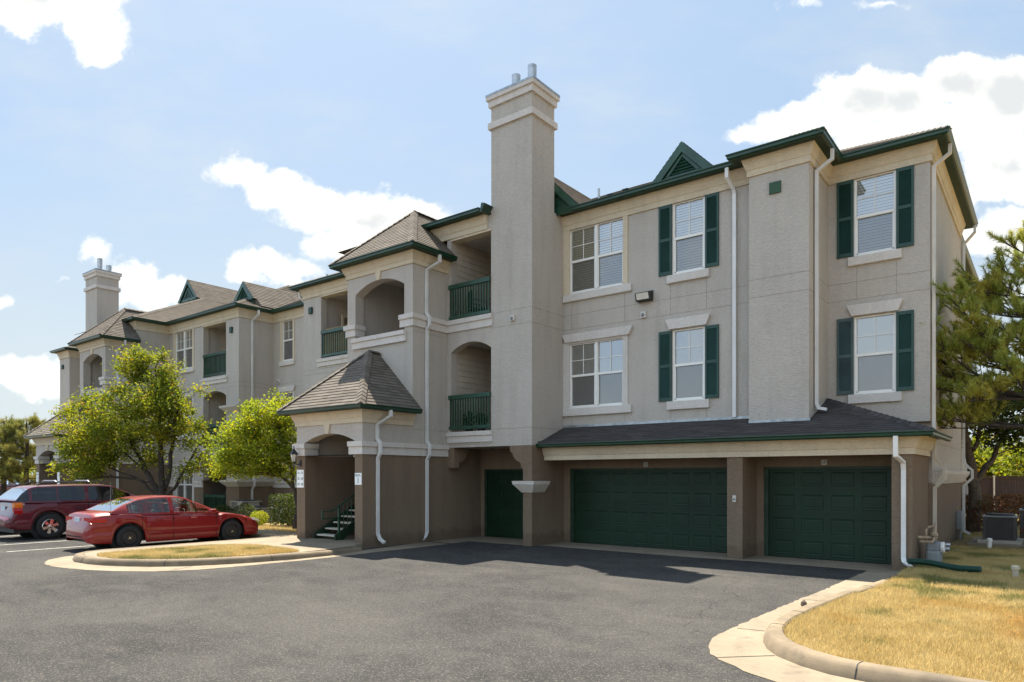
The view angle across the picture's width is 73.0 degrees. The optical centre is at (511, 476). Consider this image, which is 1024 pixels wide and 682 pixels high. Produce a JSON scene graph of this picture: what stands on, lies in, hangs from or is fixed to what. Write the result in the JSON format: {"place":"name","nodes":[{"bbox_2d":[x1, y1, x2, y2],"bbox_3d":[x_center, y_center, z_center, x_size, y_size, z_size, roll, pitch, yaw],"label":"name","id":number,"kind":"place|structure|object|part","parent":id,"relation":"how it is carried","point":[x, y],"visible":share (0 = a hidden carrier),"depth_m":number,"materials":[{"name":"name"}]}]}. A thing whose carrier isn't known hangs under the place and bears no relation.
{"place":"outdoors","nodes":[
{"label":"outdoors","id":0,"kind":"place"},
{"bbox_2d":[84,529,361,558],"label":"pavement","id":1,"kind":"structure","parent":0,"point":[291,540],"depth_m":19.72,"materials":[{"name":"concrete"}]},
{"bbox_2d":[40,341,219,501],"bbox_3d":[-15.931,-1.822,29.018,7.602,7.628,4.460,0,0,11],"label":"pear tree","id":2,"kind":"object","parent":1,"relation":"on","point":[157,400],"visible":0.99,"depth_m":28.57,"materials":[{"name":"green plant"}]},
{"bbox_2d":[97,543,298,558],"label":"island grass","id":3,"kind":"structure","parent":1,"relation":"on","point":[206,551],"depth_m":17.12,"materials":[{"name":"yellow plant"}]},
{"bbox_2d":[258,521,296,531],"bbox_3d":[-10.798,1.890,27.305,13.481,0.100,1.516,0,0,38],"label":"grass","id":4,"kind":"structure","parent":0,"point":[277,528],"depth_m":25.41,"materials":[{"name":"yellow plant"}]},
{"bbox_2d":[213,504,233,512],"bbox_3d":[-12.466,1.588,29.884,0.991,0.798,0.961,0,0,38],"label":"clipped bush","id":5,"kind":"object","parent":4,"relation":"on","point":[219,508],"visible":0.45,"depth_m":29.79,"materials":[{"name":"green plant"}]},
{"bbox_2d":[231,503,257,516],"bbox_3d":[-10.918,1.537,28.265,1.105,0.900,1.080,0,0,38],"label":"clipped bush","id":6,"kind":"object","parent":4,"relation":"on","point":[246,508],"visible":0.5,"depth_m":28.12,"materials":[{"name":"green plant"}]},
{"bbox_2d":[230,500,261,514],"bbox_3d":[-12.043,1.562,31.318,1.190,0.997,1.190,0,0,38],"label":"air conditioner","id":7,"kind":"object","parent":4,"relation":"on","point":[233,504],"visible":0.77,"depth_m":31.02,"materials":[{"name":"metal"}]},
{"bbox_2d":[199,387,296,529],"bbox_3d":[-9.361,-0.658,25.169,4.203,5.209,3.694,0,0,38],"label":"young maple","id":8,"kind":"object","parent":4,"relation":"on","point":[253,446],"visible":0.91,"depth_m":24.64,"materials":[{"name":"green plant"}]},
{"bbox_2d":[250,510,268,524],"bbox_3d":[-9.976,1.660,27.305,0.790,0.654,0.753,0,0,38],"label":"clipped bush","id":9,"kind":"object","parent":4,"relation":"on","point":[255,514],"visible":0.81,"depth_m":27.20,"materials":[{"name":"green plant"}]},
{"bbox_2d":[245,506,273,520],"bbox_3d":[-11.005,1.681,30.129,1.090,0.757,1.090,0,0,38],"label":"air conditioner","id":10,"kind":"object","parent":4,"relation":"on","point":[263,509],"visible":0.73,"depth_m":29.91,"materials":[{"name":"metal"}]},
{"bbox_2d":[268,492,295,525],"bbox_3d":[-8.517,1.304,27.057,1.795,1.368,1.530,0,0,38],"label":"hedge","id":11,"kind":"object","parent":4,"relation":"on","point":[287,499],"visible":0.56,"depth_m":26.72,"materials":[{"name":"green plant"}]},
{"bbox_2d":[274,506,294,518],"bbox_3d":[-9.939,1.681,30.439,1.040,0.757,1.040,0,0,38],"label":"air conditioner","id":12,"kind":"object","parent":4,"relation":"on","point":[281,512],"visible":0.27,"depth_m":30.18,"materials":[{"name":"metal"}]},
{"bbox_2d":[0,530,865,681],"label":"asphalt lot","id":13,"kind":"structure","parent":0,"point":[469,611],"depth_m":10.24,"materials":[{"name":"grey asphalt"}]},
{"bbox_2d":[0,480,176,538],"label":"parked car","id":14,"kind":"object","parent":13,"relation":"on","point":[38,511],"visible":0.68,"depth_m":22.89,"materials":[{"name":"red paint"}]},
{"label":"rear window","id":15,"kind":"part","parent":14,"relation":"part of","materials":[{"name":"white glass"}]},
{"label":"side windows","id":16,"kind":"part","parent":14,"relation":"part of","materials":[{"name":"black glass"}]},
{"bbox_2d":[8,538,193,551],"bbox_3d":[-11.890,2.054,21.184,0.100,0.004,6.000,0,0,38],"label":"stall line","id":17,"kind":"object","parent":13,"relation":"on","point":[52,548],"visible":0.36,"depth_m":19.67,"materials":[{"name":"paint"}]},
{"bbox_2d":[66,482,258,548],"bbox_3d":[-10.391,1.139,21.025,2.250,1.959,5.206,0,0,38],"label":"parked car","id":18,"kind":"object","parent":13,"relation":"on","point":[114,523],"visible":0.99,"depth_m":19.89,"materials":[{"name":"red paint"}]},
{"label":"rear window","id":19,"kind":"part","parent":18,"relation":"part of","materials":[{"name":"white glass"}]},
{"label":"side windows","id":20,"kind":"part","parent":18,"relation":"part of","materials":[{"name":"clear glass"}]},
{"bbox_2d":[72,536,361,566],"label":"island kerb","id":21,"kind":"structure","parent":13,"relation":"on","point":[90,560],"depth_m":16.26,"materials":[{"name":"beige concrete"}]},
{"bbox_2d":[44,542,444,570],"bbox_3d":[-6.215,2.054,17.920,10.304,0.001,4.515,0,0,-22],"label":"island gutter pan","id":22,"kind":"object","parent":13,"relation":"on","point":[64,562],"visible":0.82,"depth_m":16.12,"materials":[{"name":"concrete"}]},
{"bbox_2d":[240,533,274,538],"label":"parking kerb","id":23,"kind":"structure","parent":13,"relation":"on","point":[243,535],"depth_m":22.75,"materials":[{"name":"grey concrete"}]},
{"bbox_2d":[709,571,900,681],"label":"gutter pan","id":24,"kind":"object","parent":13,"relation":"on","point":[727,646],"visible":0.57,"depth_m":8.31,"materials":[{"name":"concrete"}]},
{"bbox_2d":[800,600,806,605],"bbox_3d":[4.554,1.990,10.803,0.097,0.120,0.098,0,0,38],"label":"pine cone","id":25,"kind":"object","parent":24,"relation":"on","point":[803,602],"visible":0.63,"depth_m":10.78,"materials":[{"name":"brown plant"}]},
{"bbox_2d":[763,572,991,681],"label":"lawn kerb","id":26,"kind":"structure","parent":13,"relation":"on","point":[777,642],"depth_m":7.29,"materials":[{"name":"beige concrete"}]},
{"bbox_2d":[0,0,1023,475],"label":"sky","id":27,"kind":"structure","parent":0,"point":[168,143],"materials":[{"name":"blue"}]},
{"bbox_2d":[430,536,895,570],"bbox_3d":[3.361,2.052,18.743,13.140,0.001,2.500,0,0,38],"label":"garage apron","id":28,"kind":"object","parent":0,"point":[786,560],"visible":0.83,"depth_m":18.40,"materials":[{"name":"concrete"}]},
{"bbox_2d":[780,509,1023,681],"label":"lawn","id":29,"kind":"structure","parent":0,"point":[935,619],"depth_m":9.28,"materials":[{"name":"yellow plant"}]},
{"bbox_2d":[853,545,1023,608],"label":"side grass","id":30,"kind":"structure","parent":29,"relation":"on","point":[992,566],"depth_m":12.76,"materials":[{"name":"plant"}]},
{"bbox_2d":[907,558,981,572],"bbox_3d":[8.873,1.829,14.227,0.205,0.181,1.433,0,0,-32],"label":"drain hose","id":31,"kind":"object","parent":29,"relation":"on","point":[943,565],"visible":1,"depth_m":14.18,"materials":[{"name":"green plastic"}]},
{"bbox_2d":[920,220,1023,428],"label":"pine tree","id":32,"kind":"object","parent":29,"relation":"on","point":[980,339],"visible":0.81,"depth_m":17.25,"materials":[{"name":"green plant"}]},
{"bbox_2d":[968,476,1023,512],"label":"wooden fence","id":33,"kind":"object","parent":29,"relation":"on","point":[992,485],"visible":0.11,"depth_m":36.61,"materials":[{"name":"brown wood"}]},
{"bbox_2d":[1011,565,1019,577],"bbox_3d":[9.709,1.840,13.353,0.150,0.240,0.150,0,0,38],"label":"cleanout cap","id":34,"kind":"object","parent":29,"relation":"on","point":[1015,569],"visible":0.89,"depth_m":13.31,"materials":[{"name":"white plastic"}]},
{"bbox_2d":[951,520,1023,549],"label":"ground","id":35,"kind":"structure","parent":0,"point":[964,541],"depth_m":20.15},
{"bbox_2d":[986,538,991,547],"bbox_3d":[13.020,1.823,18.886,0.140,0.275,0.140,0,0,38],"label":"cleanout cap","id":36,"kind":"object","parent":35,"relation":"on","point":[989,542],"visible":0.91,"depth_m":18.84,"materials":[{"name":"white paint"}]},
{"bbox_2d":[962,515,1019,536],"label":"back lawn grass","id":37,"kind":"structure","parent":35,"relation":"on","point":[978,534],"depth_m":23.06,"materials":[{"name":"plant"}]},
{"bbox_2d":[970,498,1011,531],"bbox_3d":[16.336,1.362,23.529,1.310,1.266,1.017,0,0,38],"label":"bush","id":38,"kind":"object","parent":35,"relation":"on","point":[992,506],"visible":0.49,"depth_m":23.52,"materials":[{"name":"red plant"}]},
{"bbox_2d":[965,366,1023,532],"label":"shade tree","id":39,"kind":"object","parent":35,"relation":"on","point":[1000,436],"visible":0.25,"depth_m":23.98,"materials":[{"name":"green plant"}]},
{"bbox_2d":[965,493,1023,526],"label":"hedge","id":40,"kind":"object","parent":35,"relation":"on","point":[1020,502],"visible":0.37,"depth_m":26.91,"materials":[{"name":"red plant"}]},
{"bbox_2d":[967,537,1023,547],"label":"air conditioner slab","id":41,"kind":"structure","parent":35,"relation":"on","point":[973,541],"depth_m":19.34,"materials":[{"name":"concrete"}]},
{"bbox_2d":[977,513,1022,544],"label":"air conditioner","id":42,"kind":"object","parent":41,"relation":"on","point":[999,528],"visible":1,"depth_m":19.62,"materials":[{"name":"metal"}]},
{"bbox_2d":[1017,507,1023,541],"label":"air conditioner","id":43,"kind":"object","parent":41,"relation":"on","point":[1021,510],"visible":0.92,"depth_m":20.23,"materials":[{"name":"metal"}]},
{"label":"ground","id":44,"kind":"structure","parent":0,"visible":0},
{"bbox_2d":[0,479,31,491],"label":"parked car","id":45,"kind":"object","parent":44,"relation":"on","point":[11,484],"visible":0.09,"depth_m":71.03,"materials":[{"name":"white paint"}]},
{"bbox_2d":[0,415,35,495],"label":"pine tree","id":46,"kind":"object","parent":44,"relation":"on","point":[3,483],"visible":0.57,"depth_m":51.64,"materials":[{"name":"green plant"}]},
{"bbox_2d":[0,462,35,479],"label":"background tree","id":47,"kind":"object","parent":44,"relation":"on","point":[31,472],"visible":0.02,"depth_m":88.01,"materials":[{"name":"green plant"}]},
{"bbox_2d":[0,412,45,485],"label":"pine tree","id":48,"kind":"object","parent":44,"relation":"on","point":[34,421],"visible":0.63,"depth_m":51.09,"materials":[{"name":"green plant"}]},
{"bbox_2d":[22,63,977,570],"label":"apartment building","id":49,"kind":"structure","parent":44,"relation":"on","point":[768,353],"depth_m":20.27,"materials":[{"name":"grey paint"}]},
{"bbox_2d":[36,472,38,481],"bbox_3d":[-23.963,0.075,34.967,0.300,0.550,0.018,0,0,38],"label":"building sign","id":50,"kind":"object","parent":49,"relation":"attached to","point":[37,476],"visible":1,"depth_m":34.95,"materials":[{"name":"white plastic"}]},
{"bbox_2d":[172,391,194,439],"bbox_3d":[-17.230,-3.140,36.375,2.300,2.520,0.200,0,0,38],"label":"window","id":51,"kind":"structure","parent":49,"relation":"in","point":[191,397],"depth_m":36.04,"materials":[{"name":"plastic"}]},
{"bbox_2d":[173,464,193,503],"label":"window","id":52,"kind":"structure","parent":49,"relation":"in","point":[185,489],"depth_m":36.36,"materials":[{"name":"glass"}]},
{"bbox_2d":[173,328,194,373],"bbox_3d":[-17.247,-6.525,36.394,2.250,2.250,0.190,0,0,38],"label":"window","id":53,"kind":"structure","parent":49,"relation":"in","point":[183,342],"depth_m":36.36,"materials":[{"name":"glass"}]},
{"bbox_2d":[279,318,294,366],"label":"window","id":54,"kind":"structure","parent":49,"relation":"in","point":[287,327],"depth_m":34.07,"materials":[{"name":"glass"}]},
{"bbox_2d":[278,385,295,435],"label":"window","id":55,"kind":"structure","parent":49,"relation":"in","point":[291,388],"depth_m":33.82,"materials":[{"name":"plastic"}]},
{"bbox_2d":[290,446,301,469],"bbox_3d":[-6.662,-0.565,21.320,0.270,0.770,0.357,0,0,38],"label":"wall lantern","id":56,"kind":"object","parent":49,"relation":"attached to","point":[293,453],"depth_m":21.24,"materials":[{"name":"black metal"}]},
{"bbox_2d":[297,470,303,487],"bbox_3d":[-6.562,0.075,21.457,0.350,0.550,0.018,0,0,38],"label":"unit number sign","id":57,"kind":"object","parent":49,"relation":"attached to","point":[300,478],"visible":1,"depth_m":21.44,"materials":[{"name":"white plastic"}]},
{"bbox_2d":[326,324,347,353],"bbox_3d":[-7.013,-5.635,28.567,2.287,1.190,0.029,0,0,38],"label":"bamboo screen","id":58,"kind":"object","parent":49,"relation":"attached to","point":[334,341],"visible":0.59,"depth_m":28.84,"materials":[{"name":"wood"}]},
{"bbox_2d":[344,317,347,353],"bbox_3d":[-6.950,-5.945,30.487,0.045,1.890,1.150,0,0,38],"label":"patio door","id":59,"kind":"structure","parent":49,"relation":"in","point":[345,319],"depth_m":30.08,"materials":[{"name":"brown paint"}]},
{"bbox_2d":[355,473,361,484],"bbox_3d":[-4.389,0.075,19.763,0.290,0.340,0.018,0,0,38],"label":"building sign","id":60,"kind":"object","parent":49,"relation":"attached to","point":[358,478],"visible":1,"depth_m":19.75,"materials":[{"name":"white plastic"}]},
{"bbox_2d":[464,411,474,430],"bbox_3d":[-1.393,-1.760,22.376,0.433,0.720,0.427,0,0,38],"label":"potted plant","id":61,"kind":"object","parent":49,"relation":"on","point":[469,421],"visible":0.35,"depth_m":22.28,"materials":[{"name":"green plant"}]},
{"bbox_2d":[469,289,484,311],"bbox_3d":[-1.123,-5.509,22.555,0.546,1.022,0.576,0,0,-21],"label":"patio chair","id":62,"kind":"object","parent":49,"relation":"on","point":[474,304],"visible":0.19,"depth_m":22.42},
{"bbox_2d":[476,413,487,430],"bbox_3d":[-0.983,-1.744,22.252,0.414,0.687,0.427,0,0,38],"label":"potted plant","id":63,"kind":"object","parent":49,"relation":"on","point":[481,429],"visible":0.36,"depth_m":22.15,"materials":[{"name":"green plant"}]},
{"bbox_2d":[485,469,522,538],"bbox_3d":[0.211,0.905,22.916,2.840,2.310,0.190,0,0,38],"label":"garage door","id":64,"kind":"structure","parent":49,"relation":"in","point":[503,501],"depth_m":23.27,"materials":[{"name":"green metal"}]},
{"bbox_2d":[510,315,514,320],"bbox_3d":[-0.003,-4.740,20.722,0.170,0.170,0.115,0,0,38],"label":"alarm horn","id":65,"kind":"object","parent":49,"relation":"attached to","point":[512,317],"visible":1,"depth_m":20.68,"materials":[{"name":"white plastic"}]},
{"bbox_2d":[563,215,631,302],"bbox_3d":[2.626,-6.525,21.009,2.385,2.250,0.390,0,0,38],"label":"window","id":66,"kind":"structure","parent":49,"relation":"in","point":[600,258],"depth_m":20.97,"materials":[{"name":"glass"}]},
{"bbox_2d":[562,325,632,416],"bbox_3d":[2.635,-3.125,20.995,2.415,2.530,0.400,0,0,38],"label":"window","id":67,"kind":"structure","parent":49,"relation":"in","point":[599,377],"depth_m":20.97,"materials":[{"name":"glass"}]},
{"bbox_2d":[640,311,645,318],"bbox_3d":[3.767,-4.650,19.914,0.170,0.190,0.115,0,0,38],"label":"alarm horn","id":68,"kind":"object","parent":49,"relation":"attached to","point":[642,314],"visible":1,"depth_m":19.88,"materials":[{"name":"white plastic"}]},
{"bbox_2d":[635,290,652,302],"bbox_3d":[3.775,-5.170,19.810,0.460,0.300,0.268,0,0,38],"label":"floodlight","id":69,"kind":"object","parent":49,"relation":"attached to","point":[645,296],"visible":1,"depth_m":19.73,"materials":[{"name":"plastic"}]},
{"bbox_2d":[570,467,726,552],"bbox_3d":[4.005,0.905,19.959,5.420,2.310,0.190,0,0,38],"label":"garage door","id":70,"kind":"structure","parent":49,"relation":"in","point":[668,508],"depth_m":19.92,"materials":[{"name":"green metal"}]},
{"bbox_2d":[665,313,710,409],"bbox_3d":[4.932,-3.125,19.205,1.270,2.530,0.400,0,0,38],"label":"window","id":71,"kind":"structure","parent":49,"relation":"in","point":[689,369],"depth_m":19.19,"materials":[{"name":"glass"}]},
{"bbox_2d":[667,196,709,283],"bbox_3d":[4.935,-6.525,19.209,1.230,2.250,0.390,0,0,38],"label":"window","id":72,"kind":"structure","parent":49,"relation":"in","point":[689,238],"depth_m":19.21,"materials":[{"name":"glass"}]},
{"bbox_2d":[821,460,826,464],"bbox_3d":[7.642,-0.340,16.955,0.130,0.130,0.018,0,0,38],"label":"garage number plate","id":73,"kind":"object","parent":49,"relation":"attached to","point":[823,462],"visible":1,"depth_m":16.95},
{"bbox_2d":[764,466,891,563],"bbox_3d":[7.783,0.905,17.015,3.120,2.310,0.190,0,0,38],"label":"garage door","id":74,"kind":"structure","parent":49,"relation":"in","point":[841,513],"depth_m":16.98,"materials":[{"name":"green metal"}]},
{"bbox_2d":[848,170,901,266],"bbox_3d":[9.236,-6.525,17.594,1.220,2.250,0.390,0,0,38],"label":"window","id":75,"kind":"structure","parent":49,"relation":"in","point":[874,195],"depth_m":17.58,"materials":[{"name":"glass"}]},
{"bbox_2d":[847,298,902,403],"bbox_3d":[9.237,-3.125,17.587,1.250,2.530,0.400,0,0,38],"label":"window","id":76,"kind":"structure","parent":49,"relation":"in","point":[874,335],"depth_m":17.57,"materials":[{"name":"glass"}]},
{"bbox_2d":[917,523,950,561],"bbox_3d":[9.502,1.527,15.496,1.075,0.971,0.433,0,0,-31],"label":"gas meter","id":77,"kind":"object","parent":49,"relation":"attached to","point":[936,549],"visible":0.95,"depth_m":15.32,"materials":[{"name":"white paint"}]},
{"bbox_2d":[956,511,963,539],"bbox_3d":[13.927,1.594,21.515,0.160,1.027,0.763,0,0,38],"label":"electrical box","id":78,"kind":"object","parent":49,"relation":"attached to","point":[959,520],"visible":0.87,"depth_m":21.24,"materials":[{"name":"grey metal"}]},
{"bbox_2d":[969,430,1023,486],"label":"background tree","id":79,"kind":"object","parent":44,"relation":"on","point":[979,459],"visible":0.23,"depth_m":50.70,"materials":[{"name":"green plant"}]},
{"bbox_2d":[985,438,1023,483],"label":"background tree","id":80,"kind":"object","parent":44,"relation":"on","point":[1010,464],"visible":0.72,"depth_m":47.40,"materials":[{"name":"green plant"}]}
]}

